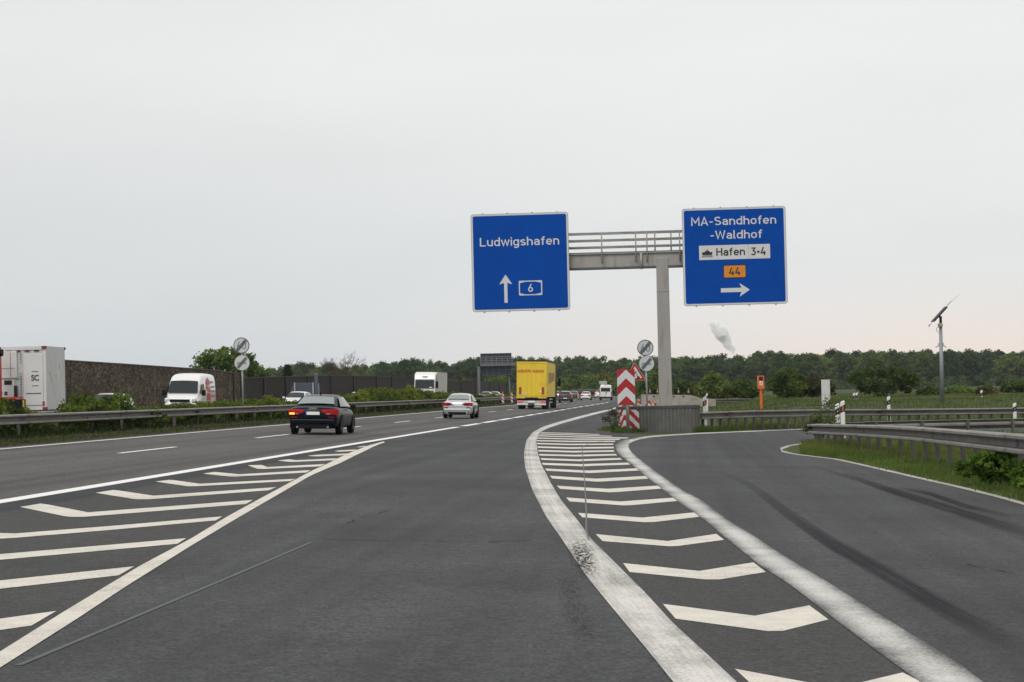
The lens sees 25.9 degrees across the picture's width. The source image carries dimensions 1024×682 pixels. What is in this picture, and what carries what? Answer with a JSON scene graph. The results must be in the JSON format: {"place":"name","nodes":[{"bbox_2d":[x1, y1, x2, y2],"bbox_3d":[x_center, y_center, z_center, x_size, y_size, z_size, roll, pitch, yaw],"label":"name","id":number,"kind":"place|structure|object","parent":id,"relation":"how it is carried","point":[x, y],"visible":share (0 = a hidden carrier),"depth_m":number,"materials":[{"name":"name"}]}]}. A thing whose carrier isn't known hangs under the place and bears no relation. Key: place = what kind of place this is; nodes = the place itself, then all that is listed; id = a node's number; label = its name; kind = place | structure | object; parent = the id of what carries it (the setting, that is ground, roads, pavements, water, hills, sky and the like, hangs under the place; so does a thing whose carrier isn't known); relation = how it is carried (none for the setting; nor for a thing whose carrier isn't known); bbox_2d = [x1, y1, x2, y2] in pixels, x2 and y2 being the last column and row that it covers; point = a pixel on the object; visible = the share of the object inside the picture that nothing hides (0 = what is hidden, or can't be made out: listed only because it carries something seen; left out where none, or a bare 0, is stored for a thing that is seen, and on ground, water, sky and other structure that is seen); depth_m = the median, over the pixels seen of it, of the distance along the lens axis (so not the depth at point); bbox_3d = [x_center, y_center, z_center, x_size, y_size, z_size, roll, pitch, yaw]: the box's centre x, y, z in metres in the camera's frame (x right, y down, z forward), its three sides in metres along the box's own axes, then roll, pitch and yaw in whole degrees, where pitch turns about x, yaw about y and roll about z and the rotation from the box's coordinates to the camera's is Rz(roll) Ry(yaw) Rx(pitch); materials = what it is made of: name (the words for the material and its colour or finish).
{"place":"outdoors","nodes":[
{"label":"outdoors","id":0,"kind":"place"},
{"bbox_2d":[0,396,598,446],"bbox_3d":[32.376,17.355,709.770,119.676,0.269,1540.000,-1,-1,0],"label":"median verge","id":1,"kind":"structure","parent":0,"point":[105,437],"depth_m":82.38,"materials":[{"name":"green plant"}]},
{"bbox_2d":[0,404,28,432],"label":"hedge shrub","id":2,"kind":"object","parent":1,"relation":"on","point":[15,410],"visible":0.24,"depth_m":69.41,"materials":[{"name":"green plant"}]},
{"bbox_2d":[55,396,103,429],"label":"hedge shrub","id":3,"kind":"object","parent":1,"relation":"on","point":[90,407],"visible":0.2,"depth_m":77.68,"materials":[{"name":"green plant"}]},
{"bbox_2d":[58,393,111,424],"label":"hedge shrub","id":4,"kind":"object","parent":1,"relation":"on","point":[78,399],"visible":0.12,"depth_m":79.08,"materials":[{"name":"green plant"}]},
{"bbox_2d":[86,397,120,427],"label":"hedge shrub","id":5,"kind":"object","parent":1,"relation":"on","point":[113,409],"visible":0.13,"depth_m":80.75,"materials":[{"name":"green plant"}]},
{"bbox_2d":[102,392,139,423],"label":"hedge shrub","id":6,"kind":"object","parent":1,"relation":"on","point":[120,396],"visible":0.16,"depth_m":88.43,"materials":[{"name":"green plant"}]},
{"bbox_2d":[118,401,159,425],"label":"hedge shrub","id":7,"kind":"object","parent":1,"relation":"on","point":[147,421],"visible":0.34,"depth_m":84.54,"materials":[{"name":"green plant"}]},
{"bbox_2d":[0,404,439,438],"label":"median weeds","id":8,"kind":"object","parent":1,"relation":"on","point":[110,424],"visible":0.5,"depth_m":82.15,"materials":[{"name":"green plant"}]},
{"bbox_2d":[233,337,249,419],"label":"speed sign","id":9,"kind":"object","parent":1,"relation":"on","point":[241,345],"visible":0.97,"depth_m":104.00,"materials":[{"name":"metal"}]},
{"bbox_2d":[0,394,580,436],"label":"guardrail","id":10,"kind":"object","parent":1,"relation":"on","point":[18,420],"visible":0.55,"depth_m":86.13,"materials":[{"name":"metal"}]},
{"bbox_2d":[0,396,639,499],"bbox_3d":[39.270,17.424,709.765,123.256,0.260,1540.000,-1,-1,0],"label":"motorway","id":11,"kind":"structure","parent":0,"point":[33,469],"depth_m":59.92,"materials":[{"name":"grey asphalt"}]},
{"bbox_2d":[2,403,565,452],"bbox_3d":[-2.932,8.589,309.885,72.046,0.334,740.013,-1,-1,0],"label":"carriageway line","id":12,"kind":"object","parent":11,"relation":"on","point":[205,431],"visible":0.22,"depth_m":74.14,"materials":[{"name":"white paint"}]},
{"bbox_2d":[289,392,355,433],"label":"car","id":13,"kind":"object","parent":11,"relation":"on","point":[308,413],"visible":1,"depth_m":79.31,"materials":[{"name":"black paint"}]},
{"bbox_2d":[443,393,479,417],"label":"car","id":14,"kind":"object","parent":11,"relation":"on","point":[460,404],"visible":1,"depth_m":125.55,"materials":[{"name":"silver metal"}]},
{"bbox_2d":[516,360,560,408],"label":"lorry","id":15,"kind":"object","parent":11,"relation":"on","point":[537,382],"visible":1,"depth_m":189.49,"materials":[{"name":"yellow metal"}]},
{"bbox_2d":[517,363,531,395],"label":"rear door","id":16,"kind":"structure","parent":15,"relation":"in","point":[524,379],"depth_m":189.49,"materials":[{"name":"yellow metal"}]},
{"bbox_2d":[532,363,545,395],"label":"rear door","id":17,"kind":"structure","parent":15,"relation":"in","point":[538,379],"depth_m":189.40,"materials":[{"name":"yellow metal"}]},
{"bbox_2d":[599,385,613,399],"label":"van","id":18,"kind":"object","parent":11,"relation":"on","point":[605,391],"visible":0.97,"depth_m":368.43,"materials":[{"name":"white paint"}]},
{"bbox_2d":[0,428,1023,681],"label":"exit road","id":19,"kind":"structure","parent":0,"point":[476,590],"depth_m":20.04,"materials":[{"name":"grey asphalt"}]},
{"bbox_2d":[16,542,312,664],"bbox_3d":[-2.530,2.036,18.537,0.052,0.002,10.736,-1,-1,4],"label":"road seam","id":20,"kind":"object","parent":19,"relation":"on","point":[96,632],"visible":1,"depth_m":16.31,"materials":[{"name":"grey asphalt"}]},
{"bbox_2d":[0,442,383,666],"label":"gore line","id":21,"kind":"object","parent":19,"relation":"on","point":[42,632],"visible":1,"depth_m":18.67,"materials":[{"name":"beige paint"}]},
{"bbox_2d":[0,440,385,667],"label":"hatched surface","id":22,"kind":"object","parent":19,"relation":"on","point":[58,598],"visible":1,"depth_m":25.31,"materials":[{"name":"white paint"}]},
{"bbox_2d":[0,446,364,629],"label":"gore hatching","id":23,"kind":"object","parent":22,"relation":"on","point":[18,621],"visible":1,"depth_m":26.20,"materials":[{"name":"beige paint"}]},
{"bbox_2d":[0,432,428,511],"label":"asphalt joint","id":24,"kind":"object","parent":19,"relation":"on","point":[12,505],"visible":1,"depth_m":38.10,"materials":[{"name":"grey asphalt"}]},
{"bbox_2d":[0,427,457,502],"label":"lane line","id":25,"kind":"object","parent":19,"relation":"on","point":[101,484],"visible":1,"depth_m":42.56,"materials":[{"name":"white paint"}]},
{"bbox_2d":[524,405,736,681],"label":"broad gore line","id":26,"kind":"object","parent":19,"relation":"on","point":[676,652],"visible":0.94,"depth_m":17.76,"materials":[{"name":"paint"}]},
{"bbox_2d":[537,433,909,681],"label":"gore surface","id":27,"kind":"object","parent":19,"relation":"on","point":[830,649],"visible":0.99,"depth_m":18.78,"materials":[{"name":"grey asphalt"}]},
{"bbox_2d":[537,432,918,681],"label":"chevron marking","id":28,"kind":"object","parent":27,"relation":"on","point":[783,620],"visible":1,"depth_m":20.64,"materials":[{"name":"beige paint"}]},
{"bbox_2d":[615,429,982,681],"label":"broad ramp line","id":29,"kind":"object","parent":19,"relation":"on","point":[918,659],"visible":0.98,"depth_m":17.61,"materials":[{"name":"white paint"}]},
{"bbox_2d":[807,526,936,602],"bbox_3d":[3.801,2.351,30.944,0.467,0.052,34.815,-1,-1,2],"label":"skid mark","id":30,"kind":"object","parent":19,"relation":"on","point":[823,538],"visible":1,"depth_m":22.26,"materials":[{"name":"black rubber"}]},
{"bbox_2d":[780,431,1023,504],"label":"island line","id":31,"kind":"object","parent":19,"relation":"on","point":[990,494],"visible":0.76,"depth_m":42.77,"materials":[{"name":"paint"}]},
{"bbox_2d":[0,0,1023,370],"label":"sky","id":32,"kind":"structure","parent":0,"point":[299,180],"materials":[{"name":"white"}]},
{"bbox_2d":[440,399,637,431],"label":"merging lane","id":33,"kind":"structure","parent":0,"point":[533,423],"depth_m":111.90,"materials":[{"name":"grey asphalt"}]},
{"bbox_2d":[612,384,1023,434],"bbox_3d":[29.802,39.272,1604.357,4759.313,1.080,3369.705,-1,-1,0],"label":"ground","id":34,"kind":"structure","parent":0,"point":[842,392],"depth_m":134.10,"materials":[{"name":"green plant"}]},
{"bbox_2d":[31,360,241,410],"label":"noise wall","id":35,"kind":"structure","parent":34,"relation":"on","point":[145,385],"depth_m":154.28,"materials":[{"name":"brown"}]},
{"bbox_2d":[189,346,270,377],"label":"chestnut tree","id":36,"kind":"object","parent":34,"relation":"on","point":[222,359],"visible":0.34,"depth_m":233.49,"materials":[{"name":"green plant"}]},
{"bbox_2d":[290,382,313,394],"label":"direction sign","id":37,"kind":"object","parent":34,"relation":"on","point":[306,387],"visible":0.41,"depth_m":213.96,"materials":[{"name":"metal"}]},
{"bbox_2d":[243,375,405,400],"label":"noise wall","id":38,"kind":"structure","parent":34,"relation":"on","point":[280,387],"depth_m":238.39,"materials":[{"name":"black metal"}]},
{"bbox_2d":[317,352,366,375],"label":"bare tree","id":39,"kind":"object","parent":34,"relation":"on","point":[345,368],"visible":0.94,"depth_m":299.95,"materials":[{"name":"brown plant"}]},
{"bbox_2d":[372,361,392,376],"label":"forest tree","id":40,"kind":"object","parent":34,"relation":"on","point":[385,369],"visible":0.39,"depth_m":848.87,"materials":[{"name":"green plant"}]},
{"bbox_2d":[390,358,416,378],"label":"forest tree","id":41,"kind":"object","parent":34,"relation":"on","point":[401,369],"visible":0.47,"depth_m":839.65,"materials":[{"name":"green plant"}]},
{"bbox_2d":[415,359,442,371],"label":"forest tree","id":42,"kind":"object","parent":34,"relation":"on","point":[431,366],"visible":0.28,"depth_m":844.41,"materials":[{"name":"green plant"}]},
{"bbox_2d":[445,360,466,380],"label":"forest tree","id":43,"kind":"object","parent":34,"relation":"on","point":[453,369],"visible":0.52,"depth_m":847.92,"materials":[{"name":"green plant"}]},
{"bbox_2d":[406,379,516,395],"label":"noise wall","id":44,"kind":"structure","parent":34,"relation":"on","point":[469,387],"depth_m":420.89,"materials":[{"name":"black metal"}]},
{"bbox_2d":[458,357,481,381],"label":"forest tree","id":45,"kind":"object","parent":34,"relation":"on","point":[469,370],"visible":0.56,"depth_m":843.61,"materials":[{"name":"green plant"}]},
{"bbox_2d":[477,353,515,393],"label":"sign gantry","id":46,"kind":"object","parent":34,"relation":"on","point":[495,364],"visible":0.96,"depth_m":408.83,"materials":[{"name":"grey metal"}]},
{"bbox_2d":[482,376,514,393],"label":"bush","id":47,"kind":"object","parent":34,"relation":"on","point":[496,379],"visible":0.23,"depth_m":498.27,"materials":[{"name":"green plant"}]},
{"bbox_2d":[561,356,591,393],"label":"forest tree","id":48,"kind":"object","parent":34,"relation":"on","point":[581,366],"visible":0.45,"depth_m":840.68,"materials":[{"name":"green plant"}]},
{"bbox_2d":[557,371,600,393],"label":"bush","id":49,"kind":"object","parent":34,"relation":"on","point":[584,382],"visible":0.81,"depth_m":518.09,"materials":[{"name":"green plant"}]},
{"bbox_2d":[590,355,615,375],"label":"forest tree","id":50,"kind":"object","parent":34,"relation":"on","point":[597,368],"visible":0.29,"depth_m":847.09,"materials":[{"name":"green plant"}]},
{"bbox_2d":[601,408,622,430],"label":"grey shrub","id":51,"kind":"object","parent":34,"relation":"on","point":[615,413],"visible":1,"depth_m":89.84,"materials":[{"name":"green plant"}]},
{"bbox_2d":[601,360,626,381],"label":"forest tree","id":52,"kind":"object","parent":34,"relation":"on","point":[612,368],"visible":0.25,"depth_m":841.17,"materials":[{"name":"green plant"}]},
{"bbox_2d":[617,369,634,432],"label":"chevron board","id":53,"kind":"object","parent":34,"relation":"on","point":[626,387],"visible":0.97,"depth_m":89.96,"materials":[{"name":"metal"}]},
{"bbox_2d":[471,205,787,405],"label":"sign gantry","id":54,"kind":"object","parent":34,"relation":"on","point":[723,257],"visible":0.99,"depth_m":91.87,"materials":[{"name":"metal"}]},
{"bbox_2d":[637,340,653,405],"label":"speed sign","id":55,"kind":"object","parent":34,"relation":"on","point":[645,350],"visible":1,"depth_m":100.99,"materials":[{"name":"metal"}]},
{"bbox_2d":[635,370,658,397],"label":"bush","id":56,"kind":"object","parent":34,"relation":"on","point":[652,382],"visible":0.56,"depth_m":298.87,"materials":[{"name":"green plant"}]},
{"bbox_2d":[616,405,699,432],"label":"concrete base","id":57,"kind":"object","parent":34,"relation":"on","point":[680,418],"visible":0.6,"depth_m":91.18,"materials":[{"name":"grey concrete"}]},
{"bbox_2d":[641,394,715,405],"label":"concrete wall","id":58,"kind":"structure","parent":34,"relation":"on","point":[684,400],"depth_m":189.93,"materials":[{"name":"grey concrete"}]},
{"bbox_2d":[672,379,699,395],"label":"bush","id":59,"kind":"object","parent":34,"relation":"on","point":[683,385],"visible":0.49,"depth_m":249.08,"materials":[{"name":"green plant"}]},
{"bbox_2d":[678,357,704,384],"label":"forest tree","id":60,"kind":"object","parent":34,"relation":"on","point":[690,367],"visible":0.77,"depth_m":849.18,"materials":[{"name":"green plant"}]},
{"bbox_2d":[693,370,731,402],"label":"bush","id":61,"kind":"object","parent":34,"relation":"on","point":[711,386],"visible":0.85,"depth_m":230.93,"materials":[{"name":"green plant"}]},
{"bbox_2d":[705,354,730,378],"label":"forest tree","id":62,"kind":"object","parent":34,"relation":"on","point":[716,364],"visible":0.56,"depth_m":839.79,"materials":[{"name":"green plant"}]},
{"bbox_2d":[721,378,765,398],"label":"bush","id":63,"kind":"object","parent":34,"relation":"on","point":[743,389],"visible":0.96,"depth_m":214.06,"materials":[{"name":"green plant"}]},
{"bbox_2d":[728,355,760,383],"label":"forest tree","id":64,"kind":"object","parent":34,"relation":"on","point":[747,369],"visible":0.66,"depth_m":846.45,"materials":[{"name":"green plant"}]},
{"bbox_2d":[747,351,773,390],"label":"forest tree","id":65,"kind":"object","parent":34,"relation":"on","point":[766,364],"visible":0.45,"depth_m":855.53,"materials":[{"name":"green plant"}]},
{"bbox_2d":[765,351,791,378],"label":"forest tree","id":66,"kind":"object","parent":34,"relation":"on","point":[780,358],"visible":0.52,"depth_m":844.06,"materials":[{"name":"green plant"}]},
{"bbox_2d":[766,366,807,397],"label":"bush","id":67,"kind":"object","parent":34,"relation":"on","point":[787,382],"visible":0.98,"depth_m":204.08,"materials":[{"name":"green plant"}]},
{"bbox_2d":[559,373,1023,394],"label":"forest undergrowth","id":68,"kind":"object","parent":34,"relation":"on","point":[951,380],"visible":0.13,"depth_m":813.17,"materials":[{"name":"green plant"}]},
{"bbox_2d":[797,352,830,378],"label":"forest tree","id":69,"kind":"object","parent":34,"relation":"on","point":[812,358],"visible":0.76,"depth_m":847.20,"materials":[{"name":"green plant"}]},
{"bbox_2d":[798,376,836,397],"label":"bush","id":70,"kind":"object","parent":34,"relation":"on","point":[814,387],"visible":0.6,"depth_m":208.89,"materials":[{"name":"green plant"}]},
{"bbox_2d":[811,354,838,380],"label":"forest tree","id":71,"kind":"object","parent":34,"relation":"on","point":[826,361],"visible":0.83,"depth_m":845.63,"materials":[{"name":"green plant"}]},
{"bbox_2d":[821,379,830,408],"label":"roadside cabinet","id":72,"kind":"object","parent":34,"relation":"on","point":[825,386],"visible":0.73,"depth_m":127.91,"materials":[{"name":"grey metal"}]},
{"bbox_2d":[810,394,847,422],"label":"scrub plant","id":73,"kind":"object","parent":34,"relation":"on","point":[829,407],"visible":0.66,"depth_m":79.03,"materials":[{"name":"green plant"}]},
{"bbox_2d":[828,351,856,388],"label":"forest tree","id":74,"kind":"object","parent":34,"relation":"on","point":[847,362],"visible":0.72,"depth_m":854.90,"materials":[{"name":"green plant"}]},
{"bbox_2d":[692,417,1023,432],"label":"verge grass","id":75,"kind":"structure","parent":34,"relation":"on","point":[699,429],"depth_m":94.98,"materials":[{"name":"green plant"}]},
{"bbox_2d":[700,408,1023,429],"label":"guardrail","id":76,"kind":"object","parent":34,"relation":"on","point":[779,414],"visible":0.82,"depth_m":101.49,"materials":[{"name":"metal"}]},
{"bbox_2d":[853,349,890,387],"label":"forest tree","id":77,"kind":"object","parent":34,"relation":"on","point":[871,355],"visible":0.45,"depth_m":848.14,"materials":[{"name":"green plant"}]},
{"bbox_2d":[844,359,919,396],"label":"bush","id":78,"kind":"object","parent":34,"relation":"on","point":[899,375],"visible":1,"depth_m":189.30,"materials":[{"name":"green plant"}]},
{"bbox_2d":[890,351,911,383],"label":"forest tree","id":79,"kind":"object","parent":34,"relation":"on","point":[900,356],"visible":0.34,"depth_m":859.53,"materials":[{"name":"green plant"}]},
{"bbox_2d":[906,350,936,386],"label":"forest tree","id":80,"kind":"object","parent":34,"relation":"on","point":[919,360],"visible":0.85,"depth_m":851.98,"materials":[{"name":"green plant"}]},
{"bbox_2d":[915,385,939,394],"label":"bush","id":81,"kind":"object","parent":34,"relation":"on","point":[928,390],"visible":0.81,"depth_m":199.22,"materials":[{"name":"green plant"}]},
{"bbox_2d":[929,298,954,402],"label":"solar mast","id":82,"kind":"object","parent":34,"relation":"on","point":[940,326],"visible":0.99,"depth_m":134.90,"materials":[{"name":"metal"}]},
{"bbox_2d":[934,349,962,385],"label":"forest tree","id":83,"kind":"object","parent":34,"relation":"on","point":[951,362],"visible":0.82,"depth_m":839.10,"materials":[{"name":"green plant"}]},
{"bbox_2d":[944,385,976,393],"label":"bush","id":84,"kind":"object","parent":34,"relation":"on","point":[962,389],"visible":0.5,"depth_m":209.22,"materials":[{"name":"green plant"}]},
{"bbox_2d":[958,348,981,386],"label":"forest tree","id":85,"kind":"object","parent":34,"relation":"on","point":[968,357],"visible":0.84,"depth_m":860.89,"materials":[{"name":"green plant"}]},
{"bbox_2d":[973,348,998,385],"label":"forest tree","id":86,"kind":"object","parent":34,"relation":"on","point":[986,363],"visible":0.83,"depth_m":858.00,"materials":[{"name":"green plant"}]},
{"bbox_2d":[991,352,1023,382],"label":"forest tree","id":87,"kind":"object","parent":34,"relation":"on","point":[1004,364],"visible":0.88,"depth_m":842.98,"materials":[{"name":"green plant"}]},
{"bbox_2d":[997,379,1023,392],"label":"bush","id":88,"kind":"object","parent":34,"relation":"on","point":[1012,386],"visible":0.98,"depth_m":199.03,"materials":[{"name":"green plant"}]},
{"bbox_2d":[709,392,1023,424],"bbox_3d":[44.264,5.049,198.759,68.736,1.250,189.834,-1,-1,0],"label":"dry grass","id":89,"kind":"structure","parent":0,"point":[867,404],"depth_m":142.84,"materials":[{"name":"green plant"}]},
{"bbox_2d":[783,432,1023,501],"bbox_3d":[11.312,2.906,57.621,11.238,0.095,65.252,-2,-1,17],"label":"verge","id":90,"kind":"structure","parent":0,"point":[794,449],"depth_m":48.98,"materials":[{"name":"green plant"}]},
{"bbox_2d":[798,429,1023,447],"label":"verge grass","id":91,"kind":"structure","parent":90,"relation":"on","point":[838,439],"depth_m":67.99,"materials":[{"name":"green plant"}]},
{"bbox_2d":[807,418,1023,481],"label":"guardrail","id":92,"kind":"object","parent":90,"relation":"on","point":[948,433],"visible":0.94,"depth_m":54.72,"materials":[{"name":"metal"}]},
{"bbox_2d":[954,450,1017,484],"bbox_3d":[8.654,2.226,39.555,1.542,0.743,1.622,-1,-1,0],"label":"weed clump","id":93,"kind":"object","parent":90,"relation":"on","point":[992,464],"visible":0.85,"depth_m":39.34,"materials":[{"name":"green plant"}]},
{"bbox_2d":[1005,459,1023,490],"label":"weed clump","id":94,"kind":"object","parent":90,"relation":"on","point":[1015,475],"visible":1,"depth_m":36.96,"materials":[{"name":"green plant"}]},
{"bbox_3d":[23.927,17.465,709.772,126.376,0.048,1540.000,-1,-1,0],"label":"oncoming carriageway","id":95,"kind":"structure","parent":0,"visible":0},
{"bbox_2d":[0,346,65,411],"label":"container lorry","id":96,"kind":"object","parent":95,"relation":"on","point":[32,377],"visible":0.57,"depth_m":99.94,"materials":[{"name":"white paint"}]},
{"bbox_2d":[162,373,215,404],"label":"van","id":97,"kind":"object","parent":95,"relation":"on","point":[187,387],"visible":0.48,"depth_m":133.07,"materials":[{"name":"white paint"}]},
{"bbox_2d":[282,391,310,401],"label":"car","id":98,"kind":"object","parent":95,"relation":"on","point":[294,395],"visible":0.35,"depth_m":170.87,"materials":[{"name":"white paint"}]},
{"bbox_2d":[411,372,446,392],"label":"lorry","id":99,"kind":"object","parent":95,"relation":"on","point":[433,381],"visible":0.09,"depth_m":259.25,"materials":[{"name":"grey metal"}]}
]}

